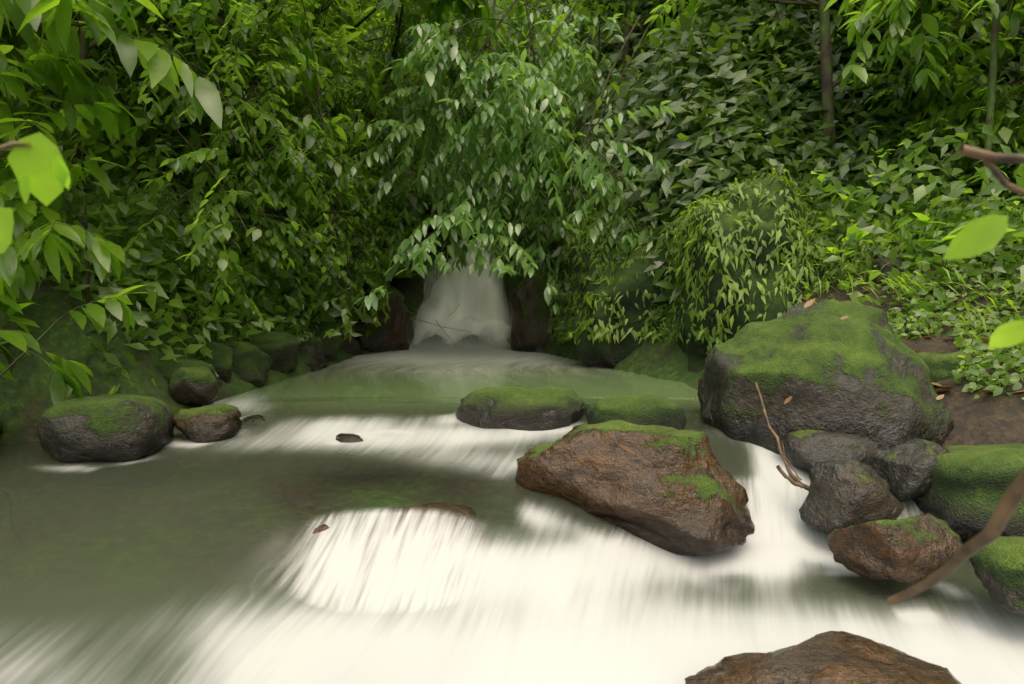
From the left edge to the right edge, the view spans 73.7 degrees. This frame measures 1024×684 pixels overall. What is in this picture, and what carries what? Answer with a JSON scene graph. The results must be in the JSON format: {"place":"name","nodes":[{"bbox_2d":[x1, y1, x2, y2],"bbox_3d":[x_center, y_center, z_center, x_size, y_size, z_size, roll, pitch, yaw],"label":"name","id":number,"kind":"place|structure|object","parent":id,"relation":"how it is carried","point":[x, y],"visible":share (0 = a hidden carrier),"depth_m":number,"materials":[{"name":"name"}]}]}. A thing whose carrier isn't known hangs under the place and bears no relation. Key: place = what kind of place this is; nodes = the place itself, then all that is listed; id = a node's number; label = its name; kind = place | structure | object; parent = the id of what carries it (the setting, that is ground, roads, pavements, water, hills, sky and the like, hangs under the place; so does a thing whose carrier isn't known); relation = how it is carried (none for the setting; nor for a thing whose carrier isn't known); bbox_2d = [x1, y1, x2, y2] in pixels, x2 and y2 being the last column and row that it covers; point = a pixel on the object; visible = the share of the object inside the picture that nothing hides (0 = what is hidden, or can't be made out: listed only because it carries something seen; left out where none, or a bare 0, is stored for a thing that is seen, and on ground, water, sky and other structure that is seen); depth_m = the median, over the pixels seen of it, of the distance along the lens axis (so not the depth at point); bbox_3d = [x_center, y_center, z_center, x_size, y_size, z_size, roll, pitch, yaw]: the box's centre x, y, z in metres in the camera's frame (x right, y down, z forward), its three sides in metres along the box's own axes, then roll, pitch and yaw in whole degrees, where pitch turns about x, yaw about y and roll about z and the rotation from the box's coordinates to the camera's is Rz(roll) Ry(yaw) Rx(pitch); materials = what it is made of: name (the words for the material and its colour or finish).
{"place":"outdoors","nodes":[
{"label":"outdoors","id":0,"kind":"place"},
{"bbox_2d":[0,11,1023,559],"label":"terrain","id":1,"kind":"structure","parent":0,"point":[276,509],"depth_m":3.38,"materials":[{"name":"soil"}]},
{"bbox_2d":[168,367,218,404],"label":"shore rock","id":2,"kind":"object","parent":1,"relation":"on","point":[194,385],"visible":1,"depth_m":3.68,"materials":[{"name":"grey stone"}]},
{"bbox_2d":[0,258,1023,683],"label":"stream water","id":3,"kind":"structure","parent":1,"relation":"on","point":[164,564],"depth_m":2.28,"materials":[{"name":"white liquid"}]},
{"bbox_2d":[37,394,173,462],"bbox_3d":[-1.851,0.399,3.147,0.538,0.303,0.445,0,3,0],"label":"round rock","id":4,"kind":"object","parent":3,"relation":"on","point":[115,427],"visible":0.98,"depth_m":2.97,"materials":[{"name":"grey stone"}]},
{"bbox_2d":[152,358,222,404],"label":"mossy rock","id":5,"kind":"object","parent":3,"relation":"on","point":[166,369],"visible":0.2,"depth_m":3.85,"materials":[{"name":"green stone"}]},
{"bbox_2d":[173,404,241,442],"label":"wet rock","id":6,"kind":"object","parent":3,"relation":"on","point":[212,423],"visible":0.86,"depth_m":3.24,"materials":[{"name":"brown stone"}]},
{"bbox_2d":[196,341,233,382],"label":"shore rock","id":7,"kind":"object","parent":3,"relation":"on","point":[221,361],"visible":0.34,"depth_m":4.31,"materials":[{"name":"green stone"}]},
{"bbox_2d":[224,341,273,386],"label":"mossy rock","id":8,"kind":"object","parent":3,"relation":"on","point":[252,363],"visible":0.38,"depth_m":4.63,"materials":[{"name":"green stone"}]},
{"bbox_2d":[243,415,264,421],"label":"rock","id":9,"kind":"object","parent":3,"relation":"on","point":[255,418],"visible":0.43,"depth_m":3.53,"materials":[{"name":"brown stone"}]},
{"bbox_2d":[245,329,298,372],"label":"shore rock","id":10,"kind":"object","parent":3,"relation":"on","point":[280,348],"visible":0.44,"depth_m":5.15,"materials":[{"name":"green stone"}]},
{"bbox_2d":[283,322,328,371],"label":"ledge rock","id":11,"kind":"object","parent":3,"relation":"on","point":[311,351],"visible":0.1,"depth_m":6.07,"materials":[{"name":"stone"}]},
{"bbox_2d":[305,320,343,361],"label":"shore rock","id":12,"kind":"object","parent":3,"relation":"on","point":[332,345],"visible":0.36,"depth_m":6.72,"materials":[{"name":"green stone"}]},
{"bbox_2d":[326,309,361,354],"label":"ledge rock","id":13,"kind":"object","parent":3,"relation":"on","point":[352,347],"visible":0.06,"depth_m":7.74,"materials":[{"name":"grey stone"}]},
{"bbox_2d":[336,433,362,442],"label":"rock","id":14,"kind":"object","parent":3,"relation":"on","point":[347,438],"visible":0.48,"depth_m":3.24,"materials":[{"name":"brown stone"}]},
{"bbox_2d":[352,315,388,352],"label":"shore rock","id":15,"kind":"object","parent":3,"relation":"on","point":[376,341],"visible":0.32,"depth_m":8.37,"materials":[{"name":"stone"}]},
{"bbox_2d":[352,284,413,350],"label":"fallen rock","id":16,"kind":"object","parent":3,"relation":"on","point":[400,333],"visible":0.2,"depth_m":8.87,"materials":[{"name":"brown stone"}]},
{"bbox_2d":[421,240,506,337],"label":"waterfall","id":17,"kind":"structure","parent":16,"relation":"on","point":[479,309],"depth_m":10.09,"materials":[{"name":"white liquid"}]},
{"bbox_2d":[286,503,493,567],"bbox_3d":[-0.411,0.806,2.552,0.801,0.362,0.553,0,3,0],"label":"cascade rock","id":18,"kind":"object","parent":3,"relation":"on","point":[456,512],"visible":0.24,"depth_m":2.50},
{"bbox_2d":[0,141,1023,604],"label":"overhanging branches","id":19,"kind":"object","parent":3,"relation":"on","point":[1006,507],"visible":0.98,"depth_m":0.85,"materials":[{"name":"brown wood"}]},
{"bbox_2d":[0,132,1023,347],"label":"leaves","id":20,"kind":"object","parent":19,"relation":"on","point":[39,167],"visible":1,"depth_m":0.90,"materials":[{"name":"green plant"}]},
{"bbox_2d":[455,386,585,430],"bbox_3d":[0.048,0.395,3.644,0.709,0.319,0.489,0,3,0],"label":"mossy rock","id":21,"kind":"object","parent":3,"relation":"on","point":[534,408],"visible":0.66,"depth_m":3.45,"materials":[{"name":"green stone"}]},
{"bbox_2d":[306,0,764,338],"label":"pale overhanging foliage","id":22,"kind":"object","parent":3,"relation":"on","point":[512,169],"visible":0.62,"depth_m":6.63,"materials":[{"name":"green plant"}]},
{"bbox_2d":[509,256,564,352],"bbox_3d":[0.586,-0.300,9.287,1.251,1.907,1.709,0,3,0],"label":"fallen rock","id":23,"kind":"object","parent":3,"relation":"on","point":[531,318],"visible":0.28,"depth_m":8.63,"materials":[{"name":"brown stone"}]},
{"bbox_2d":[515,420,754,555],"bbox_3d":[0.480,0.565,2.720,0.925,0.477,0.480,1,3,19],"label":"boulder","id":24,"kind":"object","parent":3,"relation":"on","point":[675,491],"visible":0.88,"depth_m":2.55,"materials":[{"name":"brown stone"}]},
{"bbox_2d":[583,394,686,429],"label":"mossy rock","id":25,"kind":"object","parent":3,"relation":"on","point":[647,410],"visible":0.65,"depth_m":3.09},
{"bbox_2d":[685,631,961,683],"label":"wet rock","id":26,"kind":"object","parent":3,"relation":"on","point":[835,657],"visible":1,"depth_m":1.67,"materials":[{"name":"rock"}]},
{"bbox_2d":[697,299,953,454],"bbox_3d":[1.474,0.308,3.414,1.069,1.048,1.076,0,3,0],"label":"mossy boulder","id":27,"kind":"object","parent":3,"relation":"on","point":[861,370],"visible":0.57,"depth_m":3.10,"materials":[{"name":"grey stone"}]},
{"bbox_2d":[780,430,879,471],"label":"rock","id":28,"kind":"object","parent":3,"relation":"on","point":[806,450],"visible":0.58,"depth_m":2.92,"materials":[{"name":"grey stone"}]},
{"bbox_2d":[828,513,962,583],"bbox_3d":[1.305,0.696,2.326,0.383,0.229,0.252,0,3,0],"label":"brown rock","id":29,"kind":"object","parent":3,"relation":"on","point":[915,549],"visible":0.96,"depth_m":2.25,"materials":[{"name":"brown stone"}]},
{"bbox_2d":[913,443,1023,540],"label":"mound rock","id":30,"kind":"object","parent":3,"relation":"on","point":[970,485],"visible":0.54,"depth_m":2.59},
{"bbox_2d":[968,536,1023,616],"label":"rock","id":31,"kind":"object","parent":3,"relation":"on","point":[998,565],"visible":0.78,"depth_m":2.05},
{"bbox_2d":[0,0,1023,404],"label":"big leaf shrubs","id":32,"kind":"object","parent":1,"relation":"on","point":[96,108],"visible":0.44,"depth_m":3.68,"materials":[{"name":"green plant"}]},
{"bbox_2d":[0,0,1023,399],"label":"foliage","id":33,"kind":"object","parent":1,"relation":"on","point":[170,276],"visible":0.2,"depth_m":4.62,"materials":[{"name":"green plant"}]},
{"bbox_2d":[0,0,610,159],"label":"leaves","id":34,"kind":"object","parent":33,"relation":"attached to","point":[328,19],"visible":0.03,"depth_m":10.33,"materials":[{"name":"green plant"}]},
{"bbox_2d":[0,0,1023,376],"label":"stems and branches","id":35,"kind":"object","parent":1,"relation":"on","point":[86,44],"visible":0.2,"depth_m":5.37,"materials":[{"name":"green plant"}]},
{"bbox_2d":[36,0,1000,290],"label":"tree trunks","id":36,"kind":"object","parent":1,"relation":"on","point":[828,112],"visible":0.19,"depth_m":5.90,"materials":[{"name":"brown plant"}]},
{"bbox_2d":[234,0,1023,339],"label":"forest foliage","id":37,"kind":"object","parent":1,"relation":"on","point":[694,118],"visible":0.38,"depth_m":6.28,"materials":[{"name":"green plant"}]},
{"bbox_2d":[567,175,697,367],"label":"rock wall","id":38,"kind":"structure","parent":1,"relation":"on","point":[604,353],"depth_m":6.15,"materials":[{"name":"green plant"}]},
{"bbox_2d":[279,57,1023,354],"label":"ground cover plants","id":39,"kind":"object","parent":1,"relation":"on","point":[727,258],"visible":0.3,"depth_m":4.96,"materials":[{"name":"green plant"}]},
{"bbox_2d":[675,174,831,371],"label":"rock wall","id":40,"kind":"structure","parent":1,"relation":"on","point":[694,350],"depth_m":4.85,"materials":[{"name":"green plant"}]},
{"bbox_2d":[617,229,1023,453],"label":"fallen dry leaves","id":41,"kind":"object","parent":1,"relation":"on","point":[807,304],"visible":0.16,"depth_m":3.31,"materials":[{"name":"brown plant"}]},
{"bbox_2d":[872,257,904,282],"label":"rock","id":42,"kind":"object","parent":1,"relation":"on","point":[880,262],"visible":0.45,"depth_m":4.50,"materials":[{"name":"grey stone"}]},
{"bbox_2d":[918,351,976,381],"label":"mossy rock","id":43,"kind":"object","parent":1,"relation":"on","point":[941,367],"visible":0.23,"depth_m":3.40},
{"bbox_2d":[799,438,949,532],"bbox_3d":[1.496,0.567,2.777,0.776,0.303,0.349,-2,3,-36],"label":"rock","id":44,"kind":"object","parent":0,"point":[843,494],"depth_m":2.61,"materials":[{"name":"grey stone"}]}
]}

